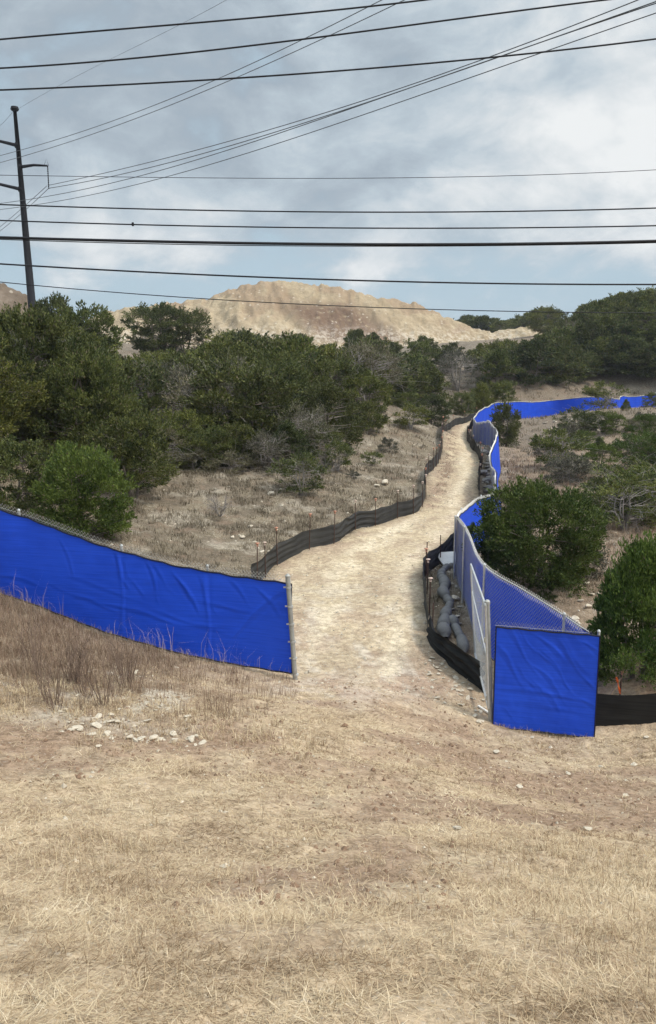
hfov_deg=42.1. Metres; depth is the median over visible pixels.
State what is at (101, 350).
juniper tree
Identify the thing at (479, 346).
juniper tree
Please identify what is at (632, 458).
juniper bush
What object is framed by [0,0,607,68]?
power line
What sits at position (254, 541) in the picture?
slope stones
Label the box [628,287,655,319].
juniper tree
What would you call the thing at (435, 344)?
juniper tree
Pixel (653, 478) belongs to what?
juniper bush
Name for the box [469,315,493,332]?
juniper tree
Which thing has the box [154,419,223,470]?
juniper bush
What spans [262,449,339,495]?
juniper
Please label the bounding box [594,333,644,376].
juniper tree
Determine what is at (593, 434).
juniper bush
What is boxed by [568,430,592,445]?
juniper
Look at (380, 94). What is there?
conductor
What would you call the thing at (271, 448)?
bare shrub
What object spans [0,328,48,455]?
juniper tree
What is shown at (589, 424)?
juniper bush
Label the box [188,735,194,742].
rock
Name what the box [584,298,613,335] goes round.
juniper tree
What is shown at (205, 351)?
juniper tree
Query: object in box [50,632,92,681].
dead weed
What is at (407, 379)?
juniper tree
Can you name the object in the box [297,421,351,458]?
juniper bush
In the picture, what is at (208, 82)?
conductor
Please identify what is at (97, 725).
rock
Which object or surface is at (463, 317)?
juniper tree
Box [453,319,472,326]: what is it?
juniper tree
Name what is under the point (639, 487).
juniper bush
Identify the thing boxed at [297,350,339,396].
juniper tree
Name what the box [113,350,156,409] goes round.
juniper tree
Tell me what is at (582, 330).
juniper tree
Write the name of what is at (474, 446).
silt fence
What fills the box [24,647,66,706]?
dead weed
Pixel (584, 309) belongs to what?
juniper tree
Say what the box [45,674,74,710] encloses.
dead weed
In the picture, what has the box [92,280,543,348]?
spoil mound
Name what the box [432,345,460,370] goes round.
juniper tree
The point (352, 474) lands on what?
shrub
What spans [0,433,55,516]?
juniper bush
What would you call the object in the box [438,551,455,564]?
board
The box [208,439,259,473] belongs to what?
juniper bush
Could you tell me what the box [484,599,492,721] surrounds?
gate post
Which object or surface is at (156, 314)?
juniper tree
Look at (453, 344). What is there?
juniper tree
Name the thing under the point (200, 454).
juniper bush
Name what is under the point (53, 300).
juniper tree
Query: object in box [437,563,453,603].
rock sock
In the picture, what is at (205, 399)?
juniper tree
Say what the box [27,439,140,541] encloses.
juniper bush
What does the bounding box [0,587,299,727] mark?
bank grass
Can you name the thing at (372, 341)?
juniper tree
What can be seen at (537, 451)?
juniper
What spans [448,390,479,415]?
juniper bush
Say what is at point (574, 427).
juniper bush
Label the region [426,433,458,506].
road weeds
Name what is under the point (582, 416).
juniper bush
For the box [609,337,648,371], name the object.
juniper tree
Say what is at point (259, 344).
juniper tree
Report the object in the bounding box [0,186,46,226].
conductor
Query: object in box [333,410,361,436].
juniper bush
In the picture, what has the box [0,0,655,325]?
sky
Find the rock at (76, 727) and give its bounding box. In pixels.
[71,725,82,729]
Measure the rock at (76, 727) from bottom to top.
0.054 m
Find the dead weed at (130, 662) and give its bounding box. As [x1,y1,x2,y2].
[103,643,140,681]
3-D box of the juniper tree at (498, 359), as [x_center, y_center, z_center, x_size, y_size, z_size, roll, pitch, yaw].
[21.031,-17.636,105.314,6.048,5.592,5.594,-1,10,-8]
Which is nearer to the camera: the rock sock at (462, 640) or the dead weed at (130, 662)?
the dead weed at (130, 662)
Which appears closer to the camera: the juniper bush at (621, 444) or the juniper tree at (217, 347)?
the juniper bush at (621, 444)
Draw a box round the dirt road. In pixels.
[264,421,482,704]
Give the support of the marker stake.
on the ground at (218, 539)
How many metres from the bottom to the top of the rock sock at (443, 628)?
0.463 m
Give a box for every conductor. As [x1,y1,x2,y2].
[0,0,381,155]
[0,0,403,162]
[0,3,655,203]
[0,13,655,209]
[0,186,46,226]
[20,0,225,107]
[51,0,637,184]
[51,1,655,187]
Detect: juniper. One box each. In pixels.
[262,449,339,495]
[317,437,357,471]
[390,401,435,429]
[531,434,558,455]
[550,425,572,445]
[559,542,614,580]
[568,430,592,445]
[574,379,630,409]
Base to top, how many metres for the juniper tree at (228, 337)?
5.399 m
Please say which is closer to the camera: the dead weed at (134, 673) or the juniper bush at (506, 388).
the dead weed at (134, 673)
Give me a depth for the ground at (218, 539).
9.15 m
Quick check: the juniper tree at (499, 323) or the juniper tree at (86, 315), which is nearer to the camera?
the juniper tree at (86, 315)
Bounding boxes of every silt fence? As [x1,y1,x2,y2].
[251,408,476,578]
[422,548,432,627]
[423,533,455,577]
[426,603,484,691]
[467,413,483,490]
[596,693,655,725]
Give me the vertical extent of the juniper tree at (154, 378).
5.910 m
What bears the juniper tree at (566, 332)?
on the ground at (218, 539)
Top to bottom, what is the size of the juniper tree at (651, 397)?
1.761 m
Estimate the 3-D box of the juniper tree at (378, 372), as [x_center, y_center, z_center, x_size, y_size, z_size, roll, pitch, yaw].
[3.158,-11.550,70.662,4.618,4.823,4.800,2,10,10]
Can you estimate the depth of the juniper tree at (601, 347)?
115.68 m
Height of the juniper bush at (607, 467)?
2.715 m
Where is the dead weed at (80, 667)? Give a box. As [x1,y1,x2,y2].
[64,651,89,683]
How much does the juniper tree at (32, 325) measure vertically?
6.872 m
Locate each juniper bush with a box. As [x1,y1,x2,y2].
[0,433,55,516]
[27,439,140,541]
[107,430,162,479]
[125,412,198,470]
[125,445,169,479]
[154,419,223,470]
[169,445,220,473]
[179,422,241,469]
[206,421,269,468]
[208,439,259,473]
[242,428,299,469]
[263,419,321,466]
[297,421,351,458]
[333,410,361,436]
[392,392,419,412]
[412,393,453,426]
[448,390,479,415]
[463,381,496,410]
[480,378,520,407]
[489,400,521,447]
[521,426,609,469]
[540,453,597,483]
[548,455,594,480]
[551,404,597,433]
[567,422,596,435]
[568,459,655,512]
[571,429,603,449]
[575,468,655,531]
[576,471,639,504]
[577,416,600,430]
[578,442,622,469]
[586,409,621,433]
[597,485,654,523]
[599,410,627,433]
[607,453,655,473]
[607,456,655,494]
[611,428,655,467]
[613,468,655,520]
[622,460,655,516]
[623,409,655,427]
[625,410,655,441]
[625,412,655,431]
[638,440,655,464]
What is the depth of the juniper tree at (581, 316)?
124.53 m
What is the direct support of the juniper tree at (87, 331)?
on the ground at (218, 539)
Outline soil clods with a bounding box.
[0,622,655,922]
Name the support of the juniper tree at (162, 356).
on the ground at (218, 539)
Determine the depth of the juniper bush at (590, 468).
45.46 m
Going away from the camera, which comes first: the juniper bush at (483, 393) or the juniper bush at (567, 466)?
the juniper bush at (567, 466)
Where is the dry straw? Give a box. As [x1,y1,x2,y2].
[0,621,655,1023]
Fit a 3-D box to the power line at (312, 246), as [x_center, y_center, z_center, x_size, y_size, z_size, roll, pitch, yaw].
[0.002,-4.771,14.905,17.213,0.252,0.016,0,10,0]
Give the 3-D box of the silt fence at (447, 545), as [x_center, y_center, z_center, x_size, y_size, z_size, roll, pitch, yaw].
[3.878,1.172,28.608,0.189,1.471,5.916,3,10,19]
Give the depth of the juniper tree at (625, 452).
53.90 m
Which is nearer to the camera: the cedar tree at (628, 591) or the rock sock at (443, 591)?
the cedar tree at (628, 591)
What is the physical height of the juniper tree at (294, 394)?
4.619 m
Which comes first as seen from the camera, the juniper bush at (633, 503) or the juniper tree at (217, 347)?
the juniper bush at (633, 503)
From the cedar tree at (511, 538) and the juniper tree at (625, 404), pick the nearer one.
the cedar tree at (511, 538)
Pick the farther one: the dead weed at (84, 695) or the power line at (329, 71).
the power line at (329, 71)
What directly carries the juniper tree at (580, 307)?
on the ground at (218, 539)
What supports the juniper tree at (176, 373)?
on the ground at (218, 539)
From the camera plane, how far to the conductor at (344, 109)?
60.77 m
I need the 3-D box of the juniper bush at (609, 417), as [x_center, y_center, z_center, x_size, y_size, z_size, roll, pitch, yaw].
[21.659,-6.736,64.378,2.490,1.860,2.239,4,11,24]
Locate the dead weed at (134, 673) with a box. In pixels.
[118,653,152,692]
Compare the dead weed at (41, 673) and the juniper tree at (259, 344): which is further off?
the juniper tree at (259, 344)
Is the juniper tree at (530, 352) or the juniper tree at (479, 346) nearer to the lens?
the juniper tree at (530, 352)
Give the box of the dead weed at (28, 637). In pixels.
[10,612,46,660]
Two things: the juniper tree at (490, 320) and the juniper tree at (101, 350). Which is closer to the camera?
the juniper tree at (101, 350)
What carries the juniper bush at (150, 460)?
on the ground at (218, 539)
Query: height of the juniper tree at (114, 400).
6.002 m
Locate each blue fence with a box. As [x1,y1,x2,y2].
[0,503,298,679]
[453,392,655,661]
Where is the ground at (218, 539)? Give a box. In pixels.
[0,321,655,1023]
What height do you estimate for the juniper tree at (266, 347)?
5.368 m
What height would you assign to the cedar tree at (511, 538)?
3.265 m
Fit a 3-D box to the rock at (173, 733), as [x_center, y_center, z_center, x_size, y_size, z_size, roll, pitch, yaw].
[-2.113,3.041,11.657,0.100,0.075,0.103,-7,12,-35]
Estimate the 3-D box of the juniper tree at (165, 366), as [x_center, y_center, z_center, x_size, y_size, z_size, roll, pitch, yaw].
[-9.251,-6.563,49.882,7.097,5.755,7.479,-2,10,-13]
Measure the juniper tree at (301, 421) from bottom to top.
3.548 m
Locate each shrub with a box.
[204,493,237,516]
[312,450,346,471]
[346,470,359,479]
[360,450,384,465]
[377,436,400,452]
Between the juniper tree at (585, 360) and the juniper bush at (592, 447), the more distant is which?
the juniper tree at (585, 360)
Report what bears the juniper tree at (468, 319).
on the ground at (218, 539)
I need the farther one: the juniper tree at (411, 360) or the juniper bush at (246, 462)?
the juniper tree at (411, 360)
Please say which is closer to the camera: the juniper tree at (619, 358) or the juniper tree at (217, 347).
the juniper tree at (217, 347)
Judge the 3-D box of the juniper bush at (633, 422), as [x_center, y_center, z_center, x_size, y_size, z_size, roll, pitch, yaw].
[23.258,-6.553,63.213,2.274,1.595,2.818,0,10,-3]
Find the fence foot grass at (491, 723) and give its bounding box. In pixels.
[16,601,601,739]
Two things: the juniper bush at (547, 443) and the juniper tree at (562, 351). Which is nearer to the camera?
the juniper bush at (547, 443)
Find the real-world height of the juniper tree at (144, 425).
3.950 m
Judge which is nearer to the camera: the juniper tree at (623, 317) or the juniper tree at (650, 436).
the juniper tree at (650, 436)
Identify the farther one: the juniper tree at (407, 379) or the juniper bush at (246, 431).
the juniper tree at (407, 379)
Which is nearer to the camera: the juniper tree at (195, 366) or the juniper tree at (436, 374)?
the juniper tree at (195, 366)
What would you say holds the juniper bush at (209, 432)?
on the ground at (218, 539)
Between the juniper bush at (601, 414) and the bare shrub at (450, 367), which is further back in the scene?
the bare shrub at (450, 367)
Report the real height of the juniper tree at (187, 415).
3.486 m
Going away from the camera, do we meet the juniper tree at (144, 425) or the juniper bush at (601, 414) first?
the juniper tree at (144, 425)
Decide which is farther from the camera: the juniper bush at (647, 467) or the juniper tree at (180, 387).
the juniper tree at (180, 387)
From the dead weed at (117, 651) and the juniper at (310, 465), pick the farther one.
the juniper at (310, 465)
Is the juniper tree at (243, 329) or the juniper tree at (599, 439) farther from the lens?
the juniper tree at (243, 329)
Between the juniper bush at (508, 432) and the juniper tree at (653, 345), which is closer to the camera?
the juniper bush at (508, 432)
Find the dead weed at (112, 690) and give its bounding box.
[101,654,135,697]
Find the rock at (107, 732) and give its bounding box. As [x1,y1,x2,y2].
[103,730,110,735]
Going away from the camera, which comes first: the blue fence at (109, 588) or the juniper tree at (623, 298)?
the blue fence at (109, 588)
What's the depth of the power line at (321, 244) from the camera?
14.90 m
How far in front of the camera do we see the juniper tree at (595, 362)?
112.86 m
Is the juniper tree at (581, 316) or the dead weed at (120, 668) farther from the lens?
the juniper tree at (581, 316)
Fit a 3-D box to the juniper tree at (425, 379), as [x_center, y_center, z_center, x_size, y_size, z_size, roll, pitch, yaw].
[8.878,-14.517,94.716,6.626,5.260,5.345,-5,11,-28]
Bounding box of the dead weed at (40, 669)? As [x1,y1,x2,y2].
[30,639,47,674]
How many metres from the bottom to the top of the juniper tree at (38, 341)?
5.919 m
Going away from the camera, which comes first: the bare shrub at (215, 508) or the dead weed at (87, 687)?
the dead weed at (87, 687)
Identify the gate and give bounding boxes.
[470,563,489,708]
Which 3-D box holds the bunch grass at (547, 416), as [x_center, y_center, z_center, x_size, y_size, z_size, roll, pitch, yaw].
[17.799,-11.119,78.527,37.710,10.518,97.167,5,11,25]
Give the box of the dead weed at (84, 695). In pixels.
[73,682,93,709]
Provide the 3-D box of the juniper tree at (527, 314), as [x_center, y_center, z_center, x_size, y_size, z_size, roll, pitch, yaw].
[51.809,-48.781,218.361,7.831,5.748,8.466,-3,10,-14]
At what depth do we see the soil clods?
10.17 m
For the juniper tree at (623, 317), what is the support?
on the ground at (218, 539)
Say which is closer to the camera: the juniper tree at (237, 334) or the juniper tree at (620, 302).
the juniper tree at (237, 334)
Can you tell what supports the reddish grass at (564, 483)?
on the ground at (218, 539)
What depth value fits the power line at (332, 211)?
14.82 m
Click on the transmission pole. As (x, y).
(20, 188)
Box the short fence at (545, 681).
[492,621,600,736]
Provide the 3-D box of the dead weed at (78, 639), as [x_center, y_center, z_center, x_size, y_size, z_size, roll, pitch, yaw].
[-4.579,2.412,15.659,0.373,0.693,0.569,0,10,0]
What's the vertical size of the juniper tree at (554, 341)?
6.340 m
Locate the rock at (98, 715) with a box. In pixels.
[95,713,101,718]
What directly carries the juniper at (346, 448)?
on the ground at (218, 539)
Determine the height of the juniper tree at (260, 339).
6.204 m
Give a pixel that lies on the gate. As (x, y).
(481, 630)
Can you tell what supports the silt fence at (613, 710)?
on the ground at (218, 539)
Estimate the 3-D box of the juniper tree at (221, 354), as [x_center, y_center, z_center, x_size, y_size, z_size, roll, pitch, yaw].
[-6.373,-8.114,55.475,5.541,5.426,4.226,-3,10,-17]
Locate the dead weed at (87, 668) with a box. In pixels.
[64,649,94,684]
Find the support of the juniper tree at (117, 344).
on the ground at (218, 539)
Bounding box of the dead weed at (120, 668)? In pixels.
[105,633,140,689]
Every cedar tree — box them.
[461,473,609,602]
[585,529,655,690]
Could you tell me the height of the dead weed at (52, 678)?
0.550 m
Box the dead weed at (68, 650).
[63,639,78,670]
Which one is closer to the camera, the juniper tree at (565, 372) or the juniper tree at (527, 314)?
the juniper tree at (565, 372)
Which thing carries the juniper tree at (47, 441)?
on the ground at (218, 539)
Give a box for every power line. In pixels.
[0,0,427,39]
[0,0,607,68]
[0,38,655,90]
[0,204,655,212]
[0,220,655,228]
[0,236,655,245]
[0,239,655,246]
[0,263,655,284]
[1,282,642,312]
[5,170,648,178]
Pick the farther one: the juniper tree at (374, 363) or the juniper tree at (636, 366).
the juniper tree at (636, 366)
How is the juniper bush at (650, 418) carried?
on the ground at (218, 539)
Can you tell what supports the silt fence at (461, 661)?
on the ground at (218, 539)
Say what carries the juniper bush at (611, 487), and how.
on the ground at (218, 539)
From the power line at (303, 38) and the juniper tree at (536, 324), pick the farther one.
the juniper tree at (536, 324)
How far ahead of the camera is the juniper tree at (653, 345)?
112.87 m
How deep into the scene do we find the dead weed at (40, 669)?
13.70 m
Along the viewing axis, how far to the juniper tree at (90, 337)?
53.78 m
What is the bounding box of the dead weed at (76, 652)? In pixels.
[66,631,94,683]
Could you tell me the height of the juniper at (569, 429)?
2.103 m
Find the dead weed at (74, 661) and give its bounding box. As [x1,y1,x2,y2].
[65,650,84,677]
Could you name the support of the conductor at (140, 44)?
attached to the transmission pole
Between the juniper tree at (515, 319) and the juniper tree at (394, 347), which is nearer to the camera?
the juniper tree at (394, 347)
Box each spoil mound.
[0,283,27,314]
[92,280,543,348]
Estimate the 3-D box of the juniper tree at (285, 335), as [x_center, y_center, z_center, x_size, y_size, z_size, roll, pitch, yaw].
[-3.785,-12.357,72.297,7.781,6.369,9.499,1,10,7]
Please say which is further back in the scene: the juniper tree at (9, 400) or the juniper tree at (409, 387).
the juniper tree at (409, 387)
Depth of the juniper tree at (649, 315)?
119.51 m
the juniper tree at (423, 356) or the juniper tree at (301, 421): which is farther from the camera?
the juniper tree at (423, 356)
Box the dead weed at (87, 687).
[80,667,101,697]
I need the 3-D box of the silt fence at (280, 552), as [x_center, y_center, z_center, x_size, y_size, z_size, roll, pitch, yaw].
[7.142,-4.421,56.616,3.277,2.783,67.293,2,10,14]
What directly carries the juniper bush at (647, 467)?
on the ground at (218, 539)
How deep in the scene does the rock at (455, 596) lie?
22.68 m
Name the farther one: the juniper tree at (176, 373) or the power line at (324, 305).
the juniper tree at (176, 373)
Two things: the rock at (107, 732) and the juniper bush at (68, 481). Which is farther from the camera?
the juniper bush at (68, 481)
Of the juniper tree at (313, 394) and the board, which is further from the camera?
the juniper tree at (313, 394)
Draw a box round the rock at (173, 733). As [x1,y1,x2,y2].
[170,731,176,736]
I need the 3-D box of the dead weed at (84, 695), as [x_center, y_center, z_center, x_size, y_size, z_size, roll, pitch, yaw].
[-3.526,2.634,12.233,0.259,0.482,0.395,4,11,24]
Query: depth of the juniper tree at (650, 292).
125.38 m
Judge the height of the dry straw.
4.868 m
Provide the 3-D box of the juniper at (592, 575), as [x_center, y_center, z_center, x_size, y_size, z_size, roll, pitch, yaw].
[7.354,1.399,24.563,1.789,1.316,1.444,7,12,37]
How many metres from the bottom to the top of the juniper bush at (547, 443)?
2.761 m
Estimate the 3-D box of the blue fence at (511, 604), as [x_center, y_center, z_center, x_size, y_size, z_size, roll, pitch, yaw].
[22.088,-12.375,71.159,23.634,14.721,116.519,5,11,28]
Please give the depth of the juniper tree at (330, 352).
69.95 m
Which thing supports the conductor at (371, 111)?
attached to the transmission pole
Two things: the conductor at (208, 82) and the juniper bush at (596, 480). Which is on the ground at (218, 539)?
the juniper bush at (596, 480)
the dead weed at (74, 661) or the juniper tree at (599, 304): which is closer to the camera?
the dead weed at (74, 661)
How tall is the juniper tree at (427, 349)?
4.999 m
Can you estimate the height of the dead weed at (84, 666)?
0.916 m
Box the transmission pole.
[0,106,48,308]
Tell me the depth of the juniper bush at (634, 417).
64.55 m
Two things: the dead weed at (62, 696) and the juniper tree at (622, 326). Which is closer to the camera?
the dead weed at (62, 696)
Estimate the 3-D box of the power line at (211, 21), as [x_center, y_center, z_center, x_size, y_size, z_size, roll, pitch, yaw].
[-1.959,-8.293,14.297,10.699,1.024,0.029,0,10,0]
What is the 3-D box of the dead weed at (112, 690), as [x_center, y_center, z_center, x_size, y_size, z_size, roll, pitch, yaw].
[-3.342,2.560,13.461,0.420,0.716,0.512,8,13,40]
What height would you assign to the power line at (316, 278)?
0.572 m
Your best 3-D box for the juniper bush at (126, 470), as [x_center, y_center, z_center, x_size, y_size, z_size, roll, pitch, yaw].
[-8.848,-2.498,37.150,3.314,2.389,3.102,1,10,6]
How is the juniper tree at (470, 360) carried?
on the ground at (218, 539)
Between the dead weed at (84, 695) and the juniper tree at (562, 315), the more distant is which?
the juniper tree at (562, 315)
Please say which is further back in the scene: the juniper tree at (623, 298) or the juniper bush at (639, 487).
the juniper tree at (623, 298)
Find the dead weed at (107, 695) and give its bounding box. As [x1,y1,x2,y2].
[78,651,118,705]
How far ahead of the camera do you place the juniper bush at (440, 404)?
79.15 m
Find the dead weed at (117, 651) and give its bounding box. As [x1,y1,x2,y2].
[104,630,129,668]
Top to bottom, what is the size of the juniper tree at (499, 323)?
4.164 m
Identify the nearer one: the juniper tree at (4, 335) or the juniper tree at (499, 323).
the juniper tree at (4, 335)
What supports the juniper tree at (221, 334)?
on the ground at (218, 539)
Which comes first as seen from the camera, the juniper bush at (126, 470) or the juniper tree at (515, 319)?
the juniper bush at (126, 470)
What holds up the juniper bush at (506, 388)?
on the ground at (218, 539)
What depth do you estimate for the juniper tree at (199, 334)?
103.37 m
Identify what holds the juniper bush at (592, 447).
on the ground at (218, 539)
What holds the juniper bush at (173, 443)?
on the ground at (218, 539)
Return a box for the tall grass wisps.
[3,577,271,677]
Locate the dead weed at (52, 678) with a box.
[38,653,64,683]
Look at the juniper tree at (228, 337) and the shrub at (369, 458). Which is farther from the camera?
the juniper tree at (228, 337)
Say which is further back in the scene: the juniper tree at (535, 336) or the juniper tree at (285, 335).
the juniper tree at (535, 336)
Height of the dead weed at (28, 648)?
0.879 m
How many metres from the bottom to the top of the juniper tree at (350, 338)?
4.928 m
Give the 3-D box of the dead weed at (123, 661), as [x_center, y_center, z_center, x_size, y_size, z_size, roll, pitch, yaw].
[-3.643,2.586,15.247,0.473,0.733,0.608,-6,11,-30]
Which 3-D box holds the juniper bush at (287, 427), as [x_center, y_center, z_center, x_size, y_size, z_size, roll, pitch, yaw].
[-1.978,-3.436,43.169,2.873,2.665,2.950,4,11,23]
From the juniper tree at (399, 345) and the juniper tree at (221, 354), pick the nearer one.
the juniper tree at (221, 354)
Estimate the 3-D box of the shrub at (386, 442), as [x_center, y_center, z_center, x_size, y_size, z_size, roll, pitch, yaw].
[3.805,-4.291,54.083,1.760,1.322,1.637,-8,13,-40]
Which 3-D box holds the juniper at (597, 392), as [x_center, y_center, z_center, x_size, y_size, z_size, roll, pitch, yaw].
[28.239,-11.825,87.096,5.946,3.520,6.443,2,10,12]
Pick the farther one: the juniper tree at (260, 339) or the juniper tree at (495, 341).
the juniper tree at (495, 341)
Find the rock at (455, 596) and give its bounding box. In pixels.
[452,595,459,600]
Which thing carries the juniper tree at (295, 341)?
on the ground at (218, 539)
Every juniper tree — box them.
[0,301,98,456]
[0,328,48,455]
[0,331,39,384]
[10,331,78,363]
[14,342,147,472]
[23,322,119,364]
[24,335,114,409]
[26,291,70,334]
[36,408,95,450]
[51,300,128,361]
[61,319,103,346]
[71,354,186,441]
[75,403,181,498]
[106,336,122,356]
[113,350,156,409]
[120,300,198,353]
[127,357,192,417]
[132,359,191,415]
[139,347,189,398]
[139,351,199,414]
[143,349,253,452]
[145,356,272,423]
[150,305,214,354]
[157,405,214,466]
[172,358,303,453]
[174,349,263,410]
[189,335,261,368]
[191,345,243,357]
[197,330,231,348]
[200,345,253,369]
[216,336,245,343]
[218,377,300,455]
[223,327,246,334]
[224,331,251,338]
[226,327,287,357]
[236,330,256,341]
[243,344,316,408]
[244,341,288,365]
[249,331,269,344]
[257,370,307,429]
[261,354,320,418]
[263,330,313,346]
[274,400,340,455]
[278,334,337,389]
[294,333,318,346]
[294,376,376,449]
[296,353,373,420]
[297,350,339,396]
[312,341,355,387]
[330,334,407,400]
[334,325,419,402]
[336,334,373,355]
[339,370,394,432]
[343,328,369,344]
[344,351,423,405]
[349,344,392,398]
[363,332,381,340]
[376,336,400,356]
[389,340,403,351]
[390,338,442,363]
[390,351,430,391]
[390,363,418,404]
[401,359,434,402]
[404,350,445,384]
[412,366,452,401]
[414,336,438,353]
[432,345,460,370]
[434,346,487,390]
[441,341,464,353]
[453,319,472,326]
[458,314,473,323]
[463,349,479,371]
[465,315,490,330]
[466,339,522,379]
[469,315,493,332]
[473,343,484,354]
[475,347,525,389]
[476,318,500,332]
[481,338,515,351]
[490,318,516,330]
[492,342,523,365]
[503,338,518,350]
[509,313,530,327]
[509,317,525,327]
[509,336,569,386]
[514,312,543,326]
[517,330,580,374]
[524,304,563,333]
[526,331,562,363]
[534,323,587,348]
[534,348,571,381]
[536,344,589,385]
[542,308,568,324]
[554,343,594,378]
[560,314,572,322]
[560,349,604,381]
[565,320,585,334]
[570,303,617,335]
[571,304,586,316]
[571,319,604,348]
[575,301,594,319]
[577,310,645,340]
[582,339,624,374]
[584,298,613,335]
[584,336,620,375]
[592,436,608,454]
[593,334,652,376]
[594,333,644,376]
[603,295,637,309]
[604,319,645,339]
[605,290,640,320]
[606,313,636,337]
[608,434,636,458]
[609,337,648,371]
[613,300,633,310]
[620,399,630,410]
[624,340,655,375]
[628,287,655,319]
[628,299,655,339]
[637,429,655,457]
[638,285,655,318]
[639,340,655,377]
[640,319,655,346]
[641,391,655,406]
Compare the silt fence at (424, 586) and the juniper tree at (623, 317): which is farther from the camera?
the juniper tree at (623, 317)
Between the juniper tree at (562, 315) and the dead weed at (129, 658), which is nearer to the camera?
the dead weed at (129, 658)
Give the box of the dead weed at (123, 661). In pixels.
[110,640,132,675]
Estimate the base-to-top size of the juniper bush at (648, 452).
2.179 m
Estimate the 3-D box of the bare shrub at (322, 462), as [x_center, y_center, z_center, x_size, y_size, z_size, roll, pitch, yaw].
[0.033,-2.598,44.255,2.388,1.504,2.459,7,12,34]
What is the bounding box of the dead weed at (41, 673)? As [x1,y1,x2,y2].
[29,648,55,689]
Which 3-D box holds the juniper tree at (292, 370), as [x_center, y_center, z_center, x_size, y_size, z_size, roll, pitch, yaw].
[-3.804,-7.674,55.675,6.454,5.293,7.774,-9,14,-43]
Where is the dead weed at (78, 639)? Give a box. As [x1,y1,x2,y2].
[70,625,85,653]
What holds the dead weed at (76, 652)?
on the ground at (218, 539)
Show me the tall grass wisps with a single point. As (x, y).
(132, 632)
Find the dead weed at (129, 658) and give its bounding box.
[111,633,143,679]
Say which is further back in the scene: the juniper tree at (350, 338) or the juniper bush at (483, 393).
the juniper tree at (350, 338)
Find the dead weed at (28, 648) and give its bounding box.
[3,619,50,667]
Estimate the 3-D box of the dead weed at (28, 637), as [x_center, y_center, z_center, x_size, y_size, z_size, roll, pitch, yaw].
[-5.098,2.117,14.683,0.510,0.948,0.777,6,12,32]
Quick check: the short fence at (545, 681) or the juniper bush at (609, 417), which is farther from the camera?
the juniper bush at (609, 417)
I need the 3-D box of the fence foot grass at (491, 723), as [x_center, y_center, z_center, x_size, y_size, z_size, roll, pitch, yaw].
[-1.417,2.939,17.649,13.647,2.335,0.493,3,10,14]
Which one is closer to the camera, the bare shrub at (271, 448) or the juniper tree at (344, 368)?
the bare shrub at (271, 448)
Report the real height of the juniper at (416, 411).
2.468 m
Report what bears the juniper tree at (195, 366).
on the ground at (218, 539)
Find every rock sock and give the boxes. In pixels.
[436,601,452,638]
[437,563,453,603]
[449,615,468,652]
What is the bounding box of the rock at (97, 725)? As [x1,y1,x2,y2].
[91,722,101,728]
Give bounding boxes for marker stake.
[610,671,623,694]
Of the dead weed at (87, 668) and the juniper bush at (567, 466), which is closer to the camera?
the dead weed at (87, 668)
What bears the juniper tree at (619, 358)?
on the ground at (218, 539)
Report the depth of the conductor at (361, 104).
54.89 m
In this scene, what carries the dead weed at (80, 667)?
on the ground at (218, 539)
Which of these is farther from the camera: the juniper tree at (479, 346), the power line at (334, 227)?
the juniper tree at (479, 346)
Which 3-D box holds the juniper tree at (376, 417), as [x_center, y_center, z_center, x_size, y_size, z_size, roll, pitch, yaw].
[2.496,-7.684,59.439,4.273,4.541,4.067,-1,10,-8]
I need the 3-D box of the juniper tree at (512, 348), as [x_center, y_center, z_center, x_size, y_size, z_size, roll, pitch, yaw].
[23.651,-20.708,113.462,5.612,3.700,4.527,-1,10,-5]
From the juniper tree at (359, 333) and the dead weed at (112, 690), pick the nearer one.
the dead weed at (112, 690)
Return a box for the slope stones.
[90,402,628,610]
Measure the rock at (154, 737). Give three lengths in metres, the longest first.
0.163 x 0.124 x 0.088 m
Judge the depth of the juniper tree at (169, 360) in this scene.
54.55 m
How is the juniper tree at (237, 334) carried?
on the ground at (218, 539)
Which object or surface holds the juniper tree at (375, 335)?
on the ground at (218, 539)
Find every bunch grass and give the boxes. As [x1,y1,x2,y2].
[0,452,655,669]
[200,371,655,497]
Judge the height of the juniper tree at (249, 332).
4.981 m
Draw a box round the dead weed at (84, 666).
[61,635,87,693]
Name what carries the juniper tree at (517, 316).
on the ground at (218, 539)
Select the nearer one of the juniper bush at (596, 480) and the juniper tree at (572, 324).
the juniper bush at (596, 480)
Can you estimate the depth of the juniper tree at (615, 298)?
134.47 m
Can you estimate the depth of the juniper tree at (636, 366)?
113.90 m
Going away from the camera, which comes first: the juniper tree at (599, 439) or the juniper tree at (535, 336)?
the juniper tree at (599, 439)
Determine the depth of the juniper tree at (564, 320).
136.43 m
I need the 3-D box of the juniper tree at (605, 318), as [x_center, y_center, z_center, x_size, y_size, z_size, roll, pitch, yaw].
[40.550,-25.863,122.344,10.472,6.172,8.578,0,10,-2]
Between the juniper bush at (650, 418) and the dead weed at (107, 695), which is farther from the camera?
the juniper bush at (650, 418)
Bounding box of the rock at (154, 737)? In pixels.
[149,734,158,740]
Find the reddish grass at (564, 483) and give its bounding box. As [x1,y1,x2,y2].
[483,449,655,596]
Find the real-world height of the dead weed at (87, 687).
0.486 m

